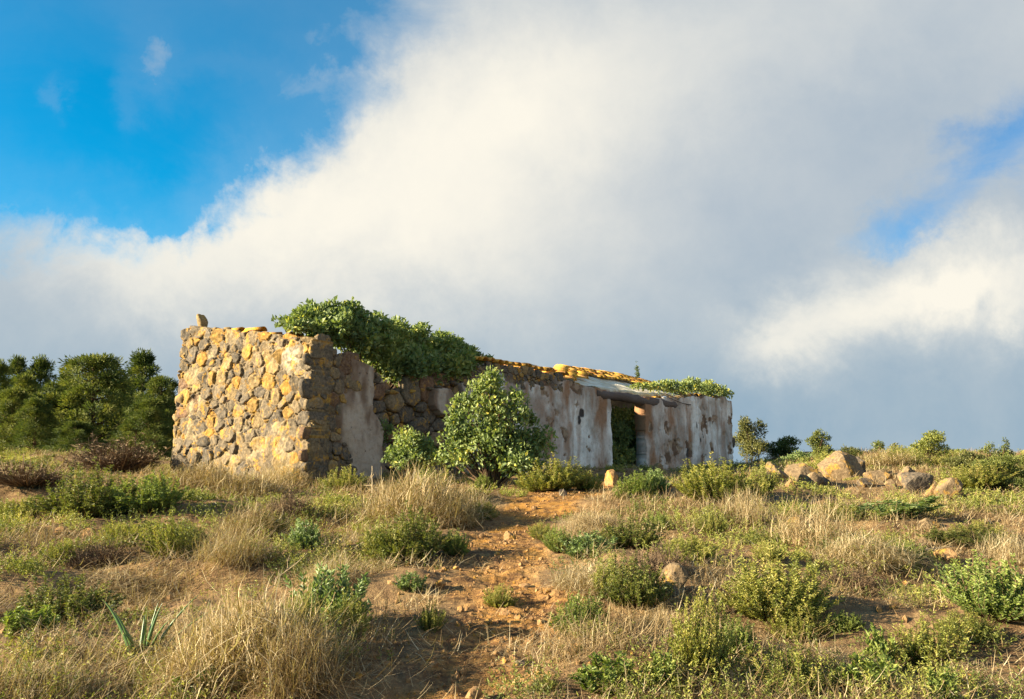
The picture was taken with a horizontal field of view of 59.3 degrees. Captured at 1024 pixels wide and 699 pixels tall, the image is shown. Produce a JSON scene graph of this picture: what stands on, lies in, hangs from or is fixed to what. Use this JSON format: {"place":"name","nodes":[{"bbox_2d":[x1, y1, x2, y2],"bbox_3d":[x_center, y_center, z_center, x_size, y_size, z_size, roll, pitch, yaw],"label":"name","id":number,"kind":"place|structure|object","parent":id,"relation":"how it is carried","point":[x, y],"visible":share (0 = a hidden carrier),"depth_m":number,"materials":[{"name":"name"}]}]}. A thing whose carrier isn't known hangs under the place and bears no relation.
{"place":"outdoors","nodes":[
{"label":"outdoors","id":0,"kind":"place"},
{"bbox_2d":[384,479,633,698],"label":"dirt path","id":1,"kind":"structure","parent":0,"point":[481,581],"depth_m":7.05,"materials":[{"name":"soil"}]},
{"bbox_2d":[482,582,523,607],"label":"broom bush","id":2,"kind":"object","parent":1,"relation":"on","point":[503,600],"visible":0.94,"depth_m":6.93,"materials":[{"name":"green plant"}]},
{"bbox_2d":[0,447,1023,698],"bbox_3d":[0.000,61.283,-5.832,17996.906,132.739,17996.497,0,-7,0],"label":"ground","id":3,"kind":"structure","parent":0,"point":[864,609],"depth_m":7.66,"materials":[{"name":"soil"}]},
{"bbox_2d":[0,386,44,452],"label":"pine tree","id":4,"kind":"object","parent":3,"relation":"on","point":[11,399],"visible":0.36,"depth_m":49.43,"materials":[{"name":"green plant"}]},
{"bbox_2d":[0,373,44,449],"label":"pine tree","id":5,"kind":"object","parent":3,"relation":"on","point":[28,383],"visible":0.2,"depth_m":57.73,"materials":[{"name":"green plant"}]},
{"bbox_2d":[0,492,45,521],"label":"broom bush","id":6,"kind":"object","parent":3,"relation":"on","point":[19,507],"visible":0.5,"depth_m":12.01,"materials":[{"name":"green plant"}]},
{"bbox_2d":[1,603,60,639],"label":"leafy weed","id":7,"kind":"object","parent":3,"relation":"on","point":[48,614],"visible":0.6,"depth_m":6.08,"materials":[{"name":"green plant"}]},
{"bbox_2d":[3,396,70,453],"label":"pine tree","id":8,"kind":"object","parent":3,"relation":"on","point":[31,428],"visible":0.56,"depth_m":45.62,"materials":[{"name":"green plant"}]},
{"bbox_2d":[0,454,79,486],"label":"leafless bush","id":9,"kind":"object","parent":3,"relation":"on","point":[39,476],"visible":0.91,"depth_m":13.67,"materials":[{"name":"plant"}]},
{"bbox_2d":[22,354,57,394],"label":"pine tree","id":10,"kind":"object","parent":3,"relation":"on","point":[41,367],"visible":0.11,"depth_m":66.10,"materials":[{"name":"green plant"}]},
{"bbox_2d":[30,537,87,562],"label":"broom bush","id":11,"kind":"object","parent":3,"relation":"on","point":[56,550],"visible":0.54,"depth_m":8.59,"materials":[{"name":"green plant"}]},
{"bbox_2d":[0,566,130,628],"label":"dark bush","id":12,"kind":"object","parent":3,"relation":"on","point":[65,598],"visible":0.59,"depth_m":6.74,"materials":[{"name":"green plant"}]},
{"bbox_2d":[0,648,134,698],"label":"grass tussock","id":13,"kind":"object","parent":3,"relation":"on","point":[47,695],"depth_m":4.72,"materials":[{"name":"plant"}]},
{"bbox_2d":[35,419,108,455],"bbox_3d":[-19.304,4.591,39.629,3.905,3.007,4.661,2,-7,-13],"label":"pine tree","id":14,"kind":"object","parent":3,"relation":"on","point":[66,437],"visible":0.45,"depth_m":39.40,"materials":[{"name":"green plant"}]},
{"bbox_2d":[22,456,141,517],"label":"dark bush","id":15,"kind":"object","parent":3,"relation":"on","point":[76,496],"visible":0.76,"depth_m":11.63,"materials":[{"name":"green plant"}]},
{"bbox_2d":[0,352,171,452],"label":"pine tree","id":16,"kind":"object","parent":3,"relation":"on","point":[90,367],"visible":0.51,"depth_m":51.01,"materials":[{"name":"green plant"}]},
{"bbox_2d":[55,536,135,568],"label":"leafless bush","id":17,"kind":"object","parent":3,"relation":"on","point":[81,557],"visible":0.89,"depth_m":8.54,"materials":[{"name":"plant"}]},
{"bbox_2d":[54,429,171,470],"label":"leafless bush","id":18,"kind":"object","parent":3,"relation":"on","point":[123,460],"visible":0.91,"depth_m":17.95,"materials":[{"name":"plant"}]},
{"bbox_2d":[84,521,145,545],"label":"broom bush","id":19,"kind":"object","parent":3,"relation":"on","point":[124,529],"visible":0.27,"depth_m":9.75,"materials":[{"name":"green plant"}]},
{"bbox_2d":[52,564,185,605],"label":"grass tussock","id":20,"kind":"object","parent":3,"relation":"on","point":[116,581],"depth_m":7.92,"materials":[{"name":"plant"}]},
{"bbox_2d":[107,397,174,458],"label":"pine tree","id":21,"kind":"object","parent":3,"relation":"on","point":[149,410],"visible":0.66,"depth_m":45.48,"materials":[{"name":"green plant"}]},
{"bbox_2d":[112,347,176,424],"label":"pine tree","id":22,"kind":"object","parent":3,"relation":"on","point":[142,366],"visible":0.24,"depth_m":59.67,"materials":[{"name":"green plant"}]},
{"bbox_2d":[96,469,195,513],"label":"green bush","id":23,"kind":"object","parent":3,"relation":"on","point":[157,493],"visible":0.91,"depth_m":11.77,"materials":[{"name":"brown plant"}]},
{"bbox_2d":[122,374,178,455],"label":"pine tree","id":24,"kind":"object","parent":3,"relation":"on","point":[156,385],"visible":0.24,"depth_m":49.61,"materials":[{"name":"green plant"}]},
{"bbox_2d":[103,595,219,660],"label":"aloe plant","id":25,"kind":"object","parent":3,"relation":"on","point":[126,636],"visible":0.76,"depth_m":5.44,"materials":[{"name":"green plant"}]},
{"bbox_2d":[132,509,200,559],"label":"broom bush","id":26,"kind":"object","parent":3,"relation":"on","point":[172,535],"visible":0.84,"depth_m":8.85,"materials":[{"name":"green plant"}]},
{"bbox_2d":[120,642,251,698],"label":"grass tussock","id":27,"kind":"object","parent":3,"relation":"on","point":[191,683],"depth_m":4.83,"materials":[{"name":"plant"}]},
{"bbox_2d":[165,665,219,698],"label":"leafy weed","id":28,"kind":"object","parent":3,"relation":"on","point":[201,679],"visible":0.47,"depth_m":4.76,"materials":[{"name":"green plant"}]},
{"bbox_2d":[153,455,263,490],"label":"grass tussock","id":29,"kind":"object","parent":3,"relation":"on","point":[204,475],"depth_m":14.72,"materials":[{"name":"plant"}]},
{"bbox_2d":[169,511,287,578],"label":"grass tussock","id":30,"kind":"object","parent":3,"relation":"on","point":[221,559],"depth_m":8.35,"materials":[{"name":"plant"}]},
{"bbox_2d":[63,567,396,698],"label":"grass tussock","id":31,"kind":"object","parent":3,"relation":"on","point":[216,635],"depth_m":4.99,"materials":[{"name":"plant"}]},
{"bbox_2d":[179,463,312,502],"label":"grass tussock","id":32,"kind":"object","parent":3,"relation":"on","point":[250,486],"depth_m":14.40,"materials":[{"name":"plant"}]},
{"bbox_2d":[195,494,302,544],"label":"grass tussock","id":33,"kind":"object","parent":3,"relation":"on","point":[252,515],"depth_m":10.09,"materials":[{"name":"plant"}]},
{"bbox_2d":[248,485,318,520],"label":"leafless bush","id":34,"kind":"object","parent":3,"relation":"on","point":[275,507],"visible":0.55,"depth_m":11.71,"materials":[{"name":"plant"}]},
{"bbox_2d":[246,458,323,488],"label":"grass tussock","id":35,"kind":"object","parent":3,"relation":"on","point":[287,474],"depth_m":16.00,"materials":[{"name":"plant"}]},
{"bbox_2d":[216,606,372,698],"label":"grass tussock","id":36,"kind":"object","parent":3,"relation":"on","point":[299,675],"depth_m":4.73,"materials":[{"name":"plant"}]},
{"bbox_2d":[281,517,321,549],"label":"herb bush","id":37,"kind":"object","parent":3,"relation":"on","point":[299,533],"visible":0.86,"depth_m":8.99,"materials":[{"name":"green plant"}]},
{"bbox_2d":[285,577,323,634],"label":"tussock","id":38,"kind":"object","parent":3,"relation":"on","point":[306,606],"visible":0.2,"depth_m":5.62,"materials":[{"name":"green plant"}]},
{"bbox_2d":[281,561,373,628],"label":"herb bush","id":39,"kind":"object","parent":3,"relation":"on","point":[324,589],"visible":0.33,"depth_m":6.00,"materials":[{"name":"green plant"}]},
{"bbox_2d":[282,545,372,596],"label":"grass tussock","id":40,"kind":"object","parent":3,"relation":"on","point":[333,564],"depth_m":7.66,"materials":[{"name":"plant"}]},
{"bbox_2d":[320,465,371,492],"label":"broom bush","id":41,"kind":"object","parent":3,"relation":"on","point":[341,480],"visible":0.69,"depth_m":15.38,"materials":[{"name":"green plant"}]},
{"bbox_2d":[324,587,373,639],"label":"broom bush","id":42,"kind":"object","parent":3,"relation":"on","point":[353,615],"visible":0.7,"depth_m":5.70,"materials":[{"name":"green plant"}]},
{"bbox_2d":[353,499,459,563],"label":"dark bush","id":43,"kind":"object","parent":3,"relation":"on","point":[419,540],"visible":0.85,"depth_m":8.74,"materials":[{"name":"green plant"}]},
{"bbox_2d":[392,570,427,591],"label":"herb bush","id":44,"kind":"object","parent":3,"relation":"on","point":[405,584],"visible":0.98,"depth_m":7.37,"materials":[{"name":"green plant"}]},
{"bbox_2d":[320,457,504,531],"bbox_3d":[-1.215,2.008,11.819,3.116,1.298,3.064,-5,-15,39],"label":"grass tussock","id":45,"kind":"object","parent":3,"relation":"on","point":[436,506],"depth_m":11.52,"materials":[{"name":"plant"}]},
{"bbox_2d":[380,424,451,486],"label":"dock shrub","id":46,"kind":"object","parent":3,"relation":"on","point":[413,447],"visible":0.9,"depth_m":15.76,"materials":[{"name":"green plant"}]},
{"bbox_2d":[414,599,448,631],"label":"broom bush","id":47,"kind":"object","parent":3,"relation":"on","point":[432,616],"visible":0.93,"depth_m":6.08,"materials":[{"name":"green plant"}]},
{"bbox_2d":[170,314,734,484],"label":"ruined house","id":48,"kind":"structure","parent":3,"relation":"on","point":[261,396],"depth_m":18.11,"materials":[{"name":"stone"}]},
{"bbox_2d":[271,295,495,389],"bbox_3d":[-2.499,0.455,19.345,1.879,2.816,6.567,-4,-8,30],"label":"dock shrub","id":49,"kind":"object","parent":48,"relation":"on","point":[393,350],"visible":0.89,"depth_m":18.68,"materials":[{"name":"green plant"}]},
{"bbox_2d":[626,376,733,404],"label":"vine","id":50,"kind":"object","parent":48,"relation":"on","point":[688,385],"visible":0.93,"depth_m":31.45,"materials":[{"name":"green plant"}]},
{"bbox_2d":[441,528,470,556],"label":"green bush","id":51,"kind":"object","parent":3,"relation":"on","point":[461,545],"visible":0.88,"depth_m":8.99,"materials":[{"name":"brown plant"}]},
{"bbox_2d":[432,364,558,489],"bbox_3d":[-0.273,1.339,15.470,2.187,2.148,1.197,0,-7,0],"label":"dock shrub","id":52,"kind":"object","parent":3,"relation":"on","point":[498,456],"visible":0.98,"depth_m":15.34,"materials":[{"name":"green plant"}]},
{"bbox_2d":[0,445,1023,698],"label":"green weeds","id":53,"kind":"object","parent":3,"relation":"on","point":[26,567],"visible":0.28,"depth_m":8.35,"materials":[{"name":"plant"}]},
{"bbox_2d":[513,451,593,491],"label":"broom bush","id":54,"kind":"object","parent":3,"relation":"on","point":[537,480],"visible":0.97,"depth_m":14.79,"materials":[{"name":"green plant"}]},
{"bbox_2d":[541,526,575,553],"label":"green bush","id":55,"kind":"object","parent":3,"relation":"on","point":[551,542],"visible":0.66,"depth_m":8.98,"materials":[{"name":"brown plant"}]},
{"bbox_2d":[547,589,610,636],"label":"green bush","id":56,"kind":"object","parent":3,"relation":"on","point":[580,607],"visible":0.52,"depth_m":6.03,"materials":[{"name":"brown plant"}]},
{"bbox_2d":[555,530,619,558],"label":"herb bush","id":57,"kind":"object","parent":3,"relation":"on","point":[577,544],"visible":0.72,"depth_m":8.70,"materials":[{"name":"green plant"}]},
{"bbox_2d":[548,507,635,535],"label":"grass tussock","id":58,"kind":"object","parent":3,"relation":"on","point":[579,519],"depth_m":11.01,"materials":[{"name":"plant"}]},
{"bbox_2d":[507,557,680,608],"bbox_3d":[0.713,1.832,7.146,1.581,0.389,1.546,6,-8,8],"label":"grass tussock","id":59,"kind":"object","parent":3,"relation":"on","point":[580,580],"depth_m":7.01,"materials":[{"name":"plant"}]},
{"bbox_2d":[568,650,634,694],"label":"leafy weed","id":60,"kind":"object","parent":3,"relation":"on","point":[587,678],"visible":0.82,"depth_m":4.80,"materials":[{"name":"green plant"}]},
{"bbox_2d":[588,549,630,602],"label":"broom bush","id":61,"kind":"object","parent":3,"relation":"on","point":[596,582],"visible":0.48,"depth_m":6.82,"materials":[{"name":"green plant"}]},
{"bbox_2d":[611,404,636,466],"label":"dock shrub","id":62,"kind":"object","parent":3,"relation":"on","point":[624,448],"visible":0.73,"depth_m":28.80,"materials":[{"name":"green plant"}]},
{"bbox_2d":[591,507,671,548],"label":"dark bush","id":63,"kind":"object","parent":3,"relation":"on","point":[626,535],"visible":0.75,"depth_m":9.11,"materials":[{"name":"green plant"}]},
{"bbox_2d":[612,470,659,499],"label":"green bush","id":64,"kind":"object","parent":3,"relation":"on","point":[628,489],"visible":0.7,"depth_m":13.44,"materials":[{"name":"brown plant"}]},
{"bbox_2d":[598,541,675,608],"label":"dark bush","id":65,"kind":"object","parent":3,"relation":"on","point":[647,589],"visible":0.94,"depth_m":6.65,"materials":[{"name":"green plant"}]},
{"bbox_2d":[617,540,692,573],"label":"leafless bush","id":66,"kind":"object","parent":3,"relation":"on","point":[656,563],"visible":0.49,"depth_m":7.55,"materials":[{"name":"plant"}]},
{"bbox_2d":[623,603,688,642],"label":"grass tussock","id":67,"kind":"object","parent":3,"relation":"on","point":[657,616],"depth_m":6.20,"materials":[{"name":"plant"}]},
{"bbox_2d":[638,649,676,685],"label":"leafy weed","id":68,"kind":"object","parent":3,"relation":"on","point":[661,673],"visible":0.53,"depth_m":4.87,"materials":[{"name":"green plant"}]},
{"bbox_2d":[659,562,687,590],"bbox_3d":[1.278,1.825,7.135,0.244,0.269,0.106,-1,-7,8],"label":"boulder","id":69,"kind":"object","parent":3,"relation":"on","point":[679,575],"visible":0.47,"depth_m":7.09,"materials":[{"name":"stone"}]},
{"bbox_2d":[649,532,721,562],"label":"broom bush","id":70,"kind":"object","parent":3,"relation":"on","point":[702,547],"visible":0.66,"depth_m":8.18,"materials":[{"name":"green plant"}]},
{"bbox_2d":[665,583,747,681],"bbox_3d":[1.082,1.617,5.152,0.504,0.529,0.462,3,-8,-22],"label":"broom bush","id":71,"kind":"object","parent":3,"relation":"on","point":[706,643],"visible":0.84,"depth_m":5.08,"materials":[{"name":"green plant"}]},
{"bbox_2d":[689,506,731,534],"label":"broom bush","id":72,"kind":"object","parent":3,"relation":"on","point":[712,521],"visible":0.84,"depth_m":10.35,"materials":[{"name":"green plant"}]},
{"bbox_2d":[666,451,765,505],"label":"broom bush","id":73,"kind":"object","parent":3,"relation":"on","point":[712,484],"visible":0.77,"depth_m":12.53,"materials":[{"name":"green plant"}]},
{"bbox_2d":[709,613,759,660],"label":"green bush","id":74,"kind":"object","parent":3,"relation":"on","point":[743,637],"visible":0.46,"depth_m":5.67,"materials":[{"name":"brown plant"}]},
{"bbox_2d":[704,482,788,532],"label":"grass tussock","id":75,"kind":"object","parent":3,"relation":"on","point":[752,511],"depth_m":11.32,"materials":[{"name":"plant"}]},
{"bbox_2d":[733,415,768,462],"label":"round tree","id":76,"kind":"object","parent":3,"relation":"on","point":[744,440],"visible":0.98,"depth_m":51.38,"materials":[{"name":"green plant"}]},
{"bbox_2d":[743,458,781,496],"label":"broom bush","id":77,"kind":"object","parent":3,"relation":"on","point":[765,483],"visible":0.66,"depth_m":13.51,"materials":[{"name":"green plant"}]},
{"bbox_2d":[716,545,845,622],"bbox_3d":[1.918,1.734,6.660,0.884,0.566,0.799,6,-9,-40],"label":"broom bush","id":78,"kind":"object","parent":3,"relation":"on","point":[753,590],"visible":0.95,"depth_m":6.57,"materials":[{"name":"green plant"}]},
{"bbox_2d":[763,435,802,457],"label":"round bush","id":79,"kind":"object","parent":3,"relation":"on","point":[780,447],"visible":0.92,"depth_m":33.11,"materials":[{"name":"green plant"}]},
{"bbox_2d":[746,632,844,698],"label":"broom bush","id":80,"kind":"object","parent":3,"relation":"on","point":[799,668],"visible":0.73,"depth_m":4.97,"materials":[{"name":"green plant"}]},
{"bbox_2d":[763,600,840,642],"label":"broom bush","id":81,"kind":"object","parent":3,"relation":"on","point":[796,623],"visible":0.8,"depth_m":6.36,"materials":[{"name":"green plant"}]},
{"bbox_2d":[784,463,823,484],"bbox_3d":[5.534,2.431,17.154,0.730,0.536,0.348,1,-7,-7],"label":"boulder","id":82,"kind":"object","parent":3,"relation":"on","point":[801,471],"visible":0.55,"depth_m":17.10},
{"bbox_2d":[744,638,875,676],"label":"grass tussock","id":83,"kind":"object","parent":3,"relation":"on","point":[821,653],"depth_m":5.64,"materials":[{"name":"plant"}]},
{"bbox_2d":[733,483,888,551],"bbox_3d":[3.233,1.871,9.514,1.972,0.912,1.612,3,-8,34],"label":"grass tussock","id":84,"kind":"object","parent":3,"relation":"on","point":[795,526],"depth_m":9.43,"materials":[{"name":"plant"}]},
{"bbox_2d":[805,429,833,456],"bbox_3d":[9.006,2.756,26.276,0.806,0.973,0.850,-4,-8,31],"label":"round tree","id":85,"kind":"object","parent":3,"relation":"on","point":[816,442],"visible":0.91,"depth_m":26.14,"materials":[{"name":"green plant"}]},
{"bbox_2d":[817,451,864,479],"bbox_3d":[7.069,2.580,19.232,0.968,0.836,0.535,-1,-7,8],"label":"boulder","id":86,"kind":"object","parent":3,"relation":"on","point":[838,464],"visible":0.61,"depth_m":19.12,"materials":[{"name":"stone"}]},
{"bbox_2d":[821,609,865,631],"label":"green bush","id":87,"kind":"object","parent":3,"relation":"on","point":[840,621],"visible":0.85,"depth_m":6.43,"materials":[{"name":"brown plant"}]},
{"bbox_2d":[815,562,897,595],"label":"leafless bush","id":88,"kind":"object","parent":3,"relation":"on","point":[862,584],"visible":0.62,"depth_m":7.86,"materials":[{"name":"plant"}]},
{"bbox_2d":[826,652,900,694],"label":"leafy weed","id":89,"kind":"object","parent":3,"relation":"on","point":[867,662],"visible":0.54,"depth_m":5.01,"materials":[{"name":"green plant"}]},
{"bbox_2d":[792,527,955,576],"bbox_3d":[3.453,1.984,8.834,1.796,0.482,1.634,4,-8,-30],"label":"grass tussock","id":90,"kind":"object","parent":3,"relation":"on","point":[879,548],"depth_m":8.68,"materials":[{"name":"plant"}]},
{"bbox_2d":[862,622,896,667],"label":"leafy weed","id":91,"kind":"object","parent":3,"relation":"on","point":[884,647],"visible":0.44,"depth_m":5.65,"materials":[{"name":"green plant"}]},
{"bbox_2d":[828,495,947,520],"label":"herb bush","id":92,"kind":"object","parent":3,"relation":"on","point":[928,500],"visible":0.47,"depth_m":11.56,"materials":[{"name":"green plant"}]},
{"bbox_2d":[855,447,936,467],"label":"grass tussock","id":93,"kind":"object","parent":3,"relation":"on","point":[883,462],"depth_m":23.50,"materials":[{"name":"plant"}]},
{"bbox_2d":[900,472,933,493],"bbox_3d":[7.133,2.418,15.870,0.585,0.520,0.445,4,0,6],"label":"boulder","id":94,"kind":"object","parent":3,"relation":"on","point":[914,481],"visible":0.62,"depth_m":15.72,"materials":[{"name":"stone"}]},
{"bbox_2d":[904,429,953,458],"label":"bush","id":95,"kind":"object","parent":3,"relation":"on","point":[924,443],"visible":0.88,"depth_m":26.16,"materials":[{"name":"plant"}]},
{"bbox_2d":[882,609,978,670],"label":"broom bush","id":96,"kind":"object","parent":3,"relation":"on","point":[915,650],"visible":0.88,"depth_m":5.71,"materials":[{"name":"green plant"}]},
{"bbox_2d":[922,665,959,698],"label":"leafy weed","id":97,"kind":"object","parent":3,"relation":"on","point":[947,677],"visible":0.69,"depth_m":4.86,"materials":[{"name":"green plant"}]},
{"bbox_2d":[933,477,962,501],"bbox_3d":[7.032,2.310,14.498,0.443,0.503,0.319,-4,-8,27],"label":"boulder","id":98,"kind":"object","parent":3,"relation":"on","point":[945,486],"visible":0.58,"depth_m":14.40,"materials":[{"name":"stone"}]},
{"bbox_2d":[915,520,1013,547],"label":"dark bush","id":99,"kind":"object","parent":3,"relation":"on","point":[963,537],"visible":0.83,"depth_m":9.87,"materials":[{"name":"green plant"}]},
{"bbox_2d":[941,451,987,469],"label":"round bush","id":100,"kind":"object","parent":3,"relation":"on","point":[959,461],"visible":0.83,"depth_m":19.61,"materials":[{"name":"green plant"}]},
{"bbox_2d":[930,605,1006,643],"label":"broom bush","id":101,"kind":"object","parent":3,"relation":"on","point":[971,621],"visible":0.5,"depth_m":6.06,"materials":[{"name":"green plant"}]},
{"bbox_2d":[924,549,1023,622],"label":"green bush","id":102,"kind":"object","parent":3,"relation":"on","point":[1001,598],"visible":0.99,"depth_m":6.48,"materials":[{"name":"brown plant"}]},
{"bbox_2d":[938,459,1018,488],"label":"broom bush","id":103,"kind":"object","parent":3,"relation":"on","point":[966,478],"visible":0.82,"depth_m":15.63,"materials":[{"name":"green plant"}]},
{"bbox_2d":[952,526,1023,564],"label":"grass tussock","id":104,"kind":"object","parent":3,"relation":"on","point":[990,552],"depth_m":9.37,"materials":[{"name":"plant"}]},
{"bbox_2d":[971,454,1023,492],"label":"round bush","id":105,"kind":"object","parent":3,"relation":"on","point":[1016,480],"visible":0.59,"depth_m":15.92,"materials":[{"name":"green plant"}]},
{"bbox_2d":[0,471,1023,698],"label":"gravel","id":106,"kind":"structure","parent":0,"point":[461,680],"depth_m":6.64,"materials":[{"name":"stone"}]},
{"bbox_2d":[0,0,1023,462],"label":"sky","id":107,"kind":"structure","parent":0,"point":[812,211],"materials":[{"name":"white"}]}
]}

